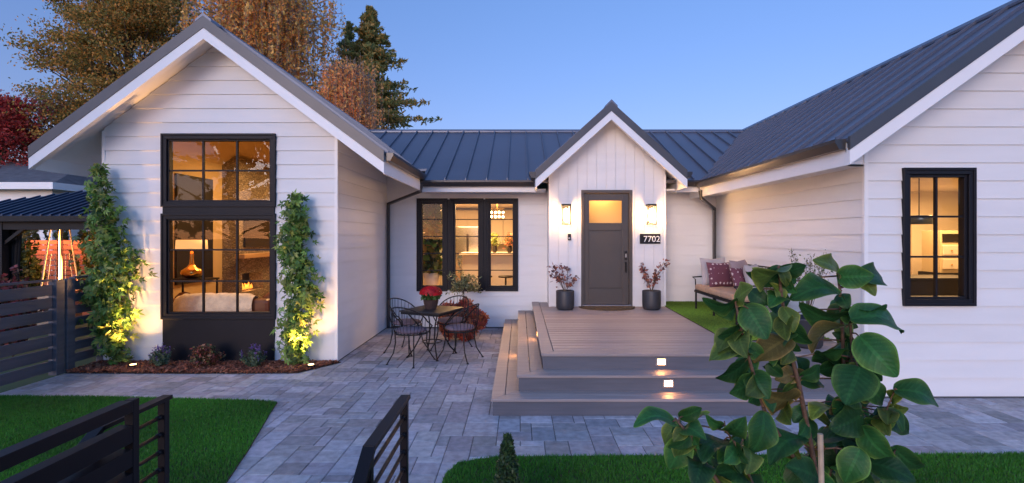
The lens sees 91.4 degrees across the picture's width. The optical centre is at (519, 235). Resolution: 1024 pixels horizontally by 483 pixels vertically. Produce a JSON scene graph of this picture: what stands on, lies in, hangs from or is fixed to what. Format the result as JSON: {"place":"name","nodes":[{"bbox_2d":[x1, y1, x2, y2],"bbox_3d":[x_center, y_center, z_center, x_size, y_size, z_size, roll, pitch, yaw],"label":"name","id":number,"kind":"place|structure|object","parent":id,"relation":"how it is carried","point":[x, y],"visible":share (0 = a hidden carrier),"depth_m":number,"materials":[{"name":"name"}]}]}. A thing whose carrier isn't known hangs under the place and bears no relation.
{"place":"outdoors","nodes":[
{"label":"outdoors","id":0,"kind":"place"},
{"bbox_2d":[0,238,95,392],"bbox_3d":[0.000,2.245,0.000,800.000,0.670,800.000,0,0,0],"label":"ground","id":1,"kind":"structure","parent":0,"point":[17,384],"depth_m":7.35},
{"bbox_2d":[0,264,47,356],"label":"hedge","id":2,"kind":"object","parent":1,"relation":"on","point":[3,279],"visible":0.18,"depth_m":7.59,"materials":[{"name":"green plant"}]},
{"bbox_2d":[19,230,46,299],"bbox_3d":[-10.318,0.826,10.375,0.716,2.051,0.658,0,0,0],"label":"shrub","id":3,"kind":"object","parent":1,"relation":"on","point":[31,267],"visible":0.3,"depth_m":10.35,"materials":[{"name":"green plant"}]},
{"bbox_2d":[0,89,66,189],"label":"red maple","id":4,"kind":"object","parent":1,"relation":"on","point":[9,127],"visible":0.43,"depth_m":20.65,"materials":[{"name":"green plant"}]},
{"bbox_2d":[5,83,81,237],"bbox_3d":[-20.867,-2.412,22.869,5.926,9.204,7.312,0,0,-22],"label":"autumn tree","id":5,"kind":"object","parent":1,"relation":"on","point":[50,107],"visible":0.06,"depth_m":22.30,"materials":[{"name":"red plant"}]},
{"bbox_2d":[0,189,101,345],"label":"gazebo","id":6,"kind":"object","parent":1,"relation":"on","point":[20,216],"visible":0.45,"depth_m":8.17,"materials":[{"name":"black metal"}]},
{"bbox_2d":[0,162,101,275],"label":"neighbour house","id":7,"kind":"structure","parent":1,"relation":"on","point":[17,181],"depth_m":17.21,"materials":[{"name":"white paint"}]},
{"bbox_2d":[22,230,92,285],"bbox_3d":[-11.603,0.544,12.360,3.122,2.619,0.800,0,0,0],"label":"wooden fence","id":8,"kind":"object","parent":1,"relation":"on","point":[34,234],"visible":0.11,"depth_m":12.35,"materials":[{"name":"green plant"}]},
{"bbox_2d":[25,240,90,315],"bbox_3d":[-9.950,0.970,11.355,7.100,1.780,0.110,0,0,0],"label":"cedar fence","id":9,"kind":"object","parent":1,"relation":"on","point":[52,250],"visible":0.06,"depth_m":11.30,"materials":[{"name":"orange wood"}]},
{"bbox_2d":[37,230,81,324],"bbox_3d":[-9.205,0.720,10.000,0.480,2.180,0.480,0,0,0],"label":"patio heater","id":10,"kind":"object","parent":1,"relation":"on","point":[61,264],"visible":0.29,"depth_m":9.96,"materials":[{"name":"beige metal"}]},
{"bbox_2d":[68,230,98,312],"bbox_3d":[-9.218,0.551,10.955,1.105,2.602,0.531,0,0,0],"label":"shrub","id":11,"kind":"object","parent":1,"relation":"on","point":[86,262],"visible":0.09,"depth_m":10.84,"materials":[{"name":"green plant"}]},
{"bbox_2d":[0,0,222,144],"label":"autumn tree","id":12,"kind":"object","parent":1,"relation":"on","point":[125,28],"visible":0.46,"depth_m":21.77,"materials":[{"name":"orange plant"}]},
{"bbox_2d":[133,0,376,127],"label":"birch tree","id":13,"kind":"object","parent":1,"relation":"on","point":[276,32],"visible":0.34,"depth_m":20.81,"materials":[{"name":"orange plant"}]},
{"bbox_2d":[334,20,355,66],"bbox_3d":[-9.180,-4.746,27.219,6.614,13.812,5.471,0,0,34],"label":"cedar tree","id":14,"kind":"object","parent":1,"relation":"on","point":[349,31],"visible":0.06,"depth_m":26.81,"materials":[{"name":"green plant"}]},
{"bbox_2d":[311,49,390,128],"bbox_3d":[-6.647,-2.378,18.946,4.128,9.097,3.812,0,0,0],"label":"birch tree","id":15,"kind":"object","parent":1,"relation":"on","point":[347,91],"visible":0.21,"depth_m":18.50,"materials":[{"name":"orange plant"}]},
{"bbox_2d":[332,5,441,128],"bbox_3d":[-7.365,-4.706,24.921,12.963,13.732,12.694,0,0,0],"label":"cedar tree","id":16,"kind":"object","parent":1,"relation":"on","point":[368,42],"visible":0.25,"depth_m":24.47,"materials":[{"name":"green plant"}]},
{"bbox_2d":[436,295,489,341],"bbox_3d":[-1.016,1.512,8.914,0.985,0.877,0.682,0,0,0],"label":"red shrub","id":17,"kind":"object","parent":1,"relation":"on","point":[482,319],"visible":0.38,"depth_m":8.80,"materials":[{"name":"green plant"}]},
{"bbox_2d":[28,0,1023,398],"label":"house","id":18,"kind":"structure","parent":1,"relation":"on","point":[210,130],"depth_m":7.32,"materials":[{"name":"white paint"}]},
{"bbox_2d":[175,173,212,284],"bbox_3d":[-5.992,-0.115,9.210,0.045,1.950,1.020,0,0,0],"label":"interior window","id":19,"kind":"structure","parent":18,"relation":"in","point":[187,187],"depth_m":9.11,"materials":[{"name":"black"}]},
{"bbox_2d":[173,277,219,292],"bbox_3d":[-5.525,1.215,8.450,0.650,0.990,0.400,0,0,0],"label":"console table","id":20,"kind":"object","parent":18,"relation":"on","point":[206,278],"visible":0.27,"depth_m":8.46,"materials":[{"name":"black wood"}]},
{"bbox_2d":[175,240,207,278],"bbox_3d":[-5.530,0.395,8.420,0.470,0.649,0.470,0,0,0],"label":"table lamp","id":21,"kind":"object","parent":20,"relation":"on","point":[191,270],"visible":0.9,"depth_m":8.30,"materials":[{"name":"gold metal"}]},
{"bbox_2d":[160,133,276,206],"bbox_3d":[-4.407,-0.959,7.351,1.675,1.074,0.138,0,0,0],"label":"window","id":22,"kind":"structure","parent":18,"relation":"in","point":[166,139],"depth_m":7.30,"materials":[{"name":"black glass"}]},
{"bbox_2d":[160,213,276,319],"bbox_3d":[-4.407,0.449,7.351,1.675,1.548,0.138,0,0,0],"label":"window","id":23,"kind":"structure","parent":18,"relation":"in","point":[166,219],"depth_m":7.30,"materials":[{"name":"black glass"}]},
{"bbox_2d":[173,298,269,310],"bbox_3d":[-4.785,1.355,8.330,1.990,0.710,0.940,0,0,0],"label":"sofa","id":24,"kind":"object","parent":18,"relation":"on","point":[260,304],"visible":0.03,"depth_m":7.86,"materials":[{"name":"fabric"}]},
{"bbox_2d":[175,292,190,297],"bbox_3d":[-5.520,1.080,8.200,0.320,0.319,0.158,0,0,0],"label":"cushion","id":25,"kind":"object","parent":24,"relation":"on","point":[181,293],"visible":0.12,"depth_m":8.20,"materials":[{"name":"brown fabric"}]},
{"bbox_2d":[173,293,257,310],"bbox_3d":[-4.804,1.143,8.098,1.242,0.475,0.617,0,0,0],"label":"fur throw","id":26,"kind":"object","parent":24,"relation":"on","point":[213,302],"visible":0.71,"depth_m":7.81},
{"bbox_2d":[262,292,269,297],"bbox_3d":[-4.080,1.080,8.200,0.320,0.319,0.158,0,0,0],"label":"cushion","id":27,"kind":"object","parent":24,"relation":"on","point":[266,295],"visible":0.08,"depth_m":8.18,"materials":[{"name":"brown fabric"}]},
{"bbox_2d":[243,221,269,246],"bbox_3d":[-5.652,-0.075,10.875,0.045,0.630,1.250,0,0,0],"label":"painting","id":28,"kind":"object","parent":18,"relation":"attached to","point":[255,233],"visible":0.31,"depth_m":10.68,"materials":[{"name":"black"}]},
{"bbox_2d":[416,198,447,290],"bbox_3d":[-1.766,0.182,10.111,0.622,1.870,0.137,0,0,0],"label":"window","id":29,"kind":"structure","parent":18,"relation":"in","point":[419,201],"depth_m":10.05,"materials":[{"name":"black glass"}]},
{"bbox_2d":[423,204,441,284],"bbox_3d":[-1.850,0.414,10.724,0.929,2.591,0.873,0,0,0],"label":"window pane","id":30,"kind":"object","parent":18,"relation":"on","point":[432,244],"visible":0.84,"depth_m":10.61,"materials":[{"name":"beige"}]},
{"bbox_2d":[450,198,483,290],"bbox_3d":[-1.070,0.182,10.111,0.680,1.870,0.137,0,0,0],"label":"window","id":31,"kind":"structure","parent":18,"relation":"in","point":[453,201],"depth_m":10.05,"materials":[{"name":"black glass"}]},
{"bbox_2d":[456,227,477,281],"bbox_3d":[-1.375,0.735,13.524,0.750,1.950,0.752,0,0,0],"label":"refrigerator","id":32,"kind":"object","parent":18,"relation":"on","point":[466,244],"visible":0.33,"depth_m":13.20,"materials":[{"name":"silver metal"}]},
{"bbox_2d":[439,210,512,284],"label":"kitchen cabinets","id":33,"kind":"object","parent":18,"relation":"attached to","point":[501,227],"visible":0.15,"depth_m":14.55,"materials":[{"name":"beige wood"}]},
{"bbox_2d":[491,204,503,217],"bbox_3d":[-0.529,-0.615,11.800,0.322,0.390,0.152,0,0,0],"label":"chandelier","id":34,"kind":"object","parent":18,"relation":"hanging from","point":[495,212],"visible":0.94,"depth_m":11.79,"materials":[{"name":"white glass"}]},
{"bbox_2d":[485,198,517,290],"bbox_3d":[-0.362,0.182,10.111,0.661,1.870,0.137,0,0,0],"label":"window","id":35,"kind":"structure","parent":18,"relation":"in","point":[488,201],"depth_m":10.05,"materials":[{"name":"black glass"}]},
{"bbox_2d":[498,275,512,284],"bbox_3d":[-0.330,1.323,11.750,0.380,0.775,0.380,0,0,0],"label":"bar stool","id":36,"kind":"object","parent":18,"relation":"on","point":[505,276],"visible":0.58,"depth_m":11.70,"materials":[{"name":"black wood"}]},
{"bbox_2d":[561,204,570,224],"bbox_3d":[0.863,-0.396,9.280,0.170,0.384,0.139,0,0,0],"label":"wall sconce","id":37,"kind":"object","parent":18,"relation":"attached to","point":[564,213],"depth_m":9.25,"materials":[{"name":"white glass"}]},
{"bbox_2d":[581,190,632,305],"bbox_3d":[1.630,0.232,9.375,0.959,2.179,0.150,0,0,0],"label":"door","id":38,"kind":"structure","parent":18,"relation":"in","point":[606,248],"depth_m":9.39,"materials":[{"name":"grey paint"}]},
{"bbox_2d":[640,234,659,243],"bbox_3d":[2.439,0.057,9.332,0.384,0.186,0.029,0,0,0],"label":"house number sign","id":39,"kind":"object","parent":18,"relation":"attached to","point":[649,238],"visible":1,"depth_m":9.33,"materials":[{"name":"black metal"}]},
{"bbox_2d":[646,204,656,224],"bbox_3d":[2.445,-0.396,9.280,0.170,0.384,0.139,0,0,0],"label":"wall sconce","id":40,"kind":"object","parent":18,"relation":"attached to","point":[649,213],"depth_m":9.25,"materials":[{"name":"white glass"}]},
{"bbox_2d":[911,178,932,223],"bbox_3d":[5.280,-0.456,6.600,0.300,0.608,0.300,0,0,0],"label":"pendant lamp","id":41,"kind":"object","parent":18,"relation":"hanging from","point":[921,220],"visible":0.64,"depth_m":6.50,"materials":[{"name":"black metal"}]},
{"bbox_2d":[911,224,932,274],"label":"wall","id":42,"kind":"structure","parent":18,"relation":"in","point":[916,229],"depth_m":8.55,"materials":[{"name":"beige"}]},
{"bbox_2d":[901,168,976,305],"bbox_3d":[4.798,0.013,5.756,0.827,1.580,0.138,0,0,0],"label":"window","id":43,"kind":"structure","parent":18,"relation":"in","point":[967,177],"depth_m":5.70,"materials":[{"name":"black glass"}]},
{"bbox_2d":[0,275,102,385],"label":"side fence","id":44,"kind":"object","parent":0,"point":[60,355],"visible":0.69,"depth_m":6.52,"materials":[{"name":"black wood"}]},
{"bbox_2d":[0,393,276,482],"bbox_3d":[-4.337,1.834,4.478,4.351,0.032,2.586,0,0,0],"label":"lawn","id":45,"kind":"structure","parent":0,"point":[31,423],"depth_m":4.81,"materials":[{"name":"green plant"}]},
{"bbox_2d":[65,359,340,373],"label":"mulch","id":46,"kind":"object","parent":0,"point":[220,366],"visible":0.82,"depth_m":6.90,"materials":[{"name":"brown wood"}]},
{"bbox_2d":[68,163,158,364],"bbox_3d":[-5.720,0.415,7.101,1.244,2.930,0.498,0,0,0],"label":"climbing plant","id":47,"kind":"object","parent":46,"relation":"on","point":[113,314],"visible":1,"depth_m":7.04,"materials":[{"name":"green plant"}]},
{"bbox_2d":[128,363,137,367],"bbox_3d":[-5.397,1.821,6.970,0.110,0.057,0.108,0,0,0],"label":"uplight","id":48,"kind":"object","parent":46,"relation":"on","point":[133,365],"visible":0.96,"depth_m":6.95,"materials":[{"name":"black metal"}]},
{"bbox_2d":[148,345,173,366],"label":"lavender","id":49,"kind":"object","parent":46,"relation":"on","point":[161,356],"visible":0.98,"depth_m":6.97,"materials":[{"name":"green plant"}]},
{"bbox_2d":[190,343,225,366],"bbox_3d":[-4.392,1.687,6.986,0.377,0.380,0.409,0,0,18],"label":"spirea","id":50,"kind":"object","parent":46,"relation":"on","point":[203,355],"visible":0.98,"depth_m":6.93,"materials":[{"name":"red plant"}]},
{"bbox_2d":[239,343,266,366],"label":"lavender","id":51,"kind":"object","parent":46,"relation":"on","point":[253,359],"visible":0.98,"depth_m":6.96,"materials":[{"name":"green plant"}]},
{"bbox_2d":[269,188,325,366],"bbox_3d":[-3.166,0.647,7.112,0.797,2.651,0.426,0,0,0],"label":"climbing plant","id":52,"kind":"object","parent":46,"relation":"on","point":[296,228],"visible":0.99,"depth_m":7.05,"materials":[{"name":"green plant"}]},
{"bbox_2d":[307,363,314,368],"bbox_3d":[-2.913,1.821,6.970,0.110,0.057,0.108,0,0,0],"label":"uplight","id":53,"kind":"object","parent":46,"relation":"on","point":[311,365],"visible":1,"depth_m":6.94,"materials":[{"name":"black metal"}]},
{"bbox_2d":[459,252,512,284],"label":"kitchen island","id":54,"kind":"structure","parent":0,"point":[498,261],"depth_m":12.20,"materials":[{"name":"beige paint"}]},
{"bbox_2d":[491,232,500,252],"bbox_3d":[-0.634,0.166,12.403,0.358,0.507,0.362,0,0,0],"label":"vase of stems","id":55,"kind":"object","parent":54,"relation":"on","point":[493,241],"visible":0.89,"depth_m":12.36,"materials":[{"name":"green"}]},
{"bbox_2d":[502,232,512,252],"bbox_3d":[-0.216,0.150,12.403,0.377,0.538,0.421,0,0,41],"label":"vase of stems","id":56,"kind":"object","parent":54,"relation":"on","point":[508,240],"visible":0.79,"depth_m":12.35,"materials":[{"name":"orange"}]},
{"bbox_2d":[0,0,1010,160],"label":"sky","id":57,"kind":"structure","parent":0,"point":[480,64],"materials":[{"name":"blue"}]},
{"bbox_2d":[0,328,1023,482],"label":"patio","id":58,"kind":"structure","parent":0,"point":[972,425],"depth_m":5.11,"materials":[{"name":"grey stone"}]},
{"bbox_2d":[0,398,138,482],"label":"slatted fence panel","id":59,"kind":"object","parent":58,"relation":"on","point":[104,457],"visible":1,"depth_m":2.17,"materials":[{"name":"black metal"}]},
{"bbox_2d":[383,298,429,356],"bbox_3d":[-1.819,1.435,8.019,0.579,0.849,0.589,0,0,24],"label":"patio chair","id":60,"kind":"object","parent":58,"relation":"on","point":[409,321],"visible":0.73,"depth_m":7.93,"materials":[{"name":"black metal"}]},
{"bbox_2d":[386,307,435,367],"bbox_3d":[-1.599,1.435,7.347,0.589,0.849,0.580,0,0,24],"label":"patio chair","id":61,"kind":"object","parent":58,"relation":"on","point":[409,330],"visible":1,"depth_m":7.21,"materials":[{"name":"metal"}]},
{"bbox_2d":[399,305,463,360],"bbox_3d":[-1.360,1.498,7.760,0.720,0.725,0.720,0,0,24],"label":"patio table","id":62,"kind":"object","parent":58,"relation":"on","point":[439,311],"visible":0.86,"depth_m":7.63,"materials":[{"name":"metal"}]},
{"bbox_2d":[419,286,442,308],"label":"potted mums","id":63,"kind":"object","parent":62,"relation":"on","point":[431,296],"visible":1,"depth_m":7.66,"materials":[{"name":"plant"}]},
{"bbox_2d":[430,295,472,353],"bbox_3d":[-1.119,1.435,8.227,0.589,0.849,0.580,0,0,24],"label":"patio chair","id":64,"kind":"object","parent":58,"relation":"on","point":[442,320],"visible":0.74,"depth_m":8.19,"materials":[{"name":"black metal"}]},
{"bbox_2d":[438,303,483,363],"bbox_3d":[-0.899,1.435,7.554,0.580,0.849,0.589,0,0,24],"label":"patio chair","id":65,"kind":"object","parent":58,"relation":"on","point":[460,327],"visible":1,"depth_m":7.44,"materials":[{"name":"black metal"}]},
{"bbox_2d":[445,256,481,295],"bbox_3d":[-1.069,1.114,9.512,0.749,1.488,0.580,0,0,0],"label":"olive tree","id":66,"kind":"object","parent":58,"relation":"on","point":[462,283],"visible":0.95,"depth_m":9.44,"materials":[{"name":"green plant"}]},
{"bbox_2d":[491,302,871,415],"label":"deck","id":67,"kind":"structure","parent":58,"relation":"on","point":[636,361],"depth_m":5.63,"materials":[{"name":"grey wood"}]},
{"bbox_2d":[547,263,579,309],"bbox_3d":[0.778,0.901,9.047,0.623,0.855,0.437,0,0,0],"label":"potted shrub","id":68,"kind":"object","parent":67,"relation":"on","point":[564,299],"visible":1,"depth_m":8.92,"materials":[{"name":"grey ceramic"}]},
{"bbox_2d":[579,306,634,310],"bbox_3d":[1.619,1.320,9.060,1.040,0.016,0.460,0,0,0],"label":"door mat","id":69,"kind":"object","parent":67,"relation":"on","point":[610,308],"depth_m":9.05,"materials":[{"name":"brown fabric"}]},
{"bbox_2d":[638,258,669,309],"bbox_3d":[2.431,0.864,9.005,0.531,0.928,0.475,0,0,0],"label":"potted shrub","id":70,"kind":"object","parent":67,"relation":"on","point":[651,299],"visible":1,"depth_m":8.91,"materials":[{"name":"grey ceramic"}]},
{"bbox_2d":[665,301,829,340],"bbox_3d":[3.280,1.323,8.120,1.320,0.010,3.640,0,0,0],"label":"turf mat base","id":71,"kind":"object","parent":67,"relation":"on","point":[713,329],"visible":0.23,"depth_m":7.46,"materials":[{"name":"green plant"}]},
{"bbox_2d":[693,264,770,324],"bbox_3d":[3.488,0.897,8.115,0.767,0.839,1.754,0,0,0],"label":"bench","id":72,"kind":"object","parent":71,"relation":"on","point":[724,293],"visible":0.38,"depth_m":8.06,"materials":[{"name":"beige fabric"}]},
{"bbox_2d":[700,258,724,284],"bbox_3d":[3.420,0.635,8.800,0.500,0.500,0.170,0,-10,-12],"label":"pillow","id":73,"kind":"object","parent":72,"relation":"on","point":[705,274],"visible":0.4,"depth_m":8.74,"materials":[{"name":"grey fabric"}]},
{"bbox_2d":[706,262,733,286],"bbox_3d":[3.420,0.665,8.520,0.440,0.440,0.170,0,-16,-6],"label":"pillow","id":74,"kind":"object","parent":72,"relation":"on","point":[719,274],"visible":0.91,"depth_m":8.45,"materials":[{"name":"red fabric"}]},
{"bbox_2d":[730,268,745,287],"bbox_3d":[3.500,0.685,7.860,0.400,0.400,0.170,0,-22,-30],"label":"pillow","id":75,"kind":"object","parent":72,"relation":"on","point":[737,275],"visible":0.42,"depth_m":7.77,"materials":[{"name":"red fabric"}]},
{"bbox_2d":[729,259,747,268],"bbox_3d":[3.600,0.635,8.120,0.500,0.500,0.170,0,-16,-38],"label":"pillow","id":76,"kind":"object","parent":72,"relation":"on","point":[737,264],"visible":0.28,"depth_m":8.03,"materials":[{"name":"beige fabric"}]},
{"bbox_2d":[743,264,758,287],"bbox_3d":[3.620,0.655,7.720,0.440,0.440,0.170,0,-16,-42],"label":"pillow","id":77,"kind":"object","parent":72,"relation":"on","point":[747,268],"visible":0.33,"depth_m":7.61,"materials":[{"name":"grey fabric"}]},
{"bbox_2d":[442,450,1023,482],"bbox_3d":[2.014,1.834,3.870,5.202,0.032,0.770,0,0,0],"label":"lawn","id":78,"kind":"structure","parent":0,"point":[969,457],"depth_m":3.92,"materials":[{"name":"green plant"}]},
{"bbox_2d":[492,432,522,482],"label":"dwarf conifer","id":79,"kind":"object","parent":78,"relation":"on","point":[507,465],"visible":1,"depth_m":2.97,"materials":[{"name":"green plant"}]},
{"bbox_2d":[633,253,938,482],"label":"magnolia shrub","id":80,"kind":"object","parent":78,"relation":"on","point":[857,448],"visible":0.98,"depth_m":1.56,"materials":[{"name":"green plant"}]},
{"bbox_2d":[817,433,823,482],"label":"plant stake","id":81,"kind":"object","parent":80,"relation":"attached to","point":[820,457],"visible":1,"depth_m":1.49,"materials":[{"name":"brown wood"}]},
{"bbox_2d":[789,248,833,348],"bbox_3d":[3.478,0.738,6.012,0.501,1.180,0.545,0,0,44],"label":"potted plant","id":82,"kind":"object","parent":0,"point":[804,323],"depth_m":5.91,"materials":[{"name":"green plant"}]},
{"bbox_2d":[911,275,957,295],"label":"kitchen island","id":83,"kind":"structure","parent":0,"point":[921,285],"depth_m":6.30,"materials":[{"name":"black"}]},
{"bbox_2d":[918,231,957,274],"bbox_3d":[6.553,0.816,7.775,0.342,1.788,0.450,0,0,0],"label":"kitchen cabinet","id":84,"kind":"object","parent":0,"point":[947,243],"visible":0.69,"depth_m":7.60,"materials":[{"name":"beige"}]},
{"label":"entry steps","id":85,"kind":"structure","parent":0,"visible":0},
{"bbox_2d":[77,395,172,482],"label":"handrail","id":86,"kind":"object","parent":85,"relation":"on","point":[162,436],"visible":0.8,"depth_m":2.77,"materials":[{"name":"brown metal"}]},
{"bbox_2d":[352,395,410,482],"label":"handrail","id":87,"kind":"object","parent":85,"relation":"on","point":[366,464],"visible":1,"depth_m":2.44,"materials":[{"name":"brown metal"}]}
]}

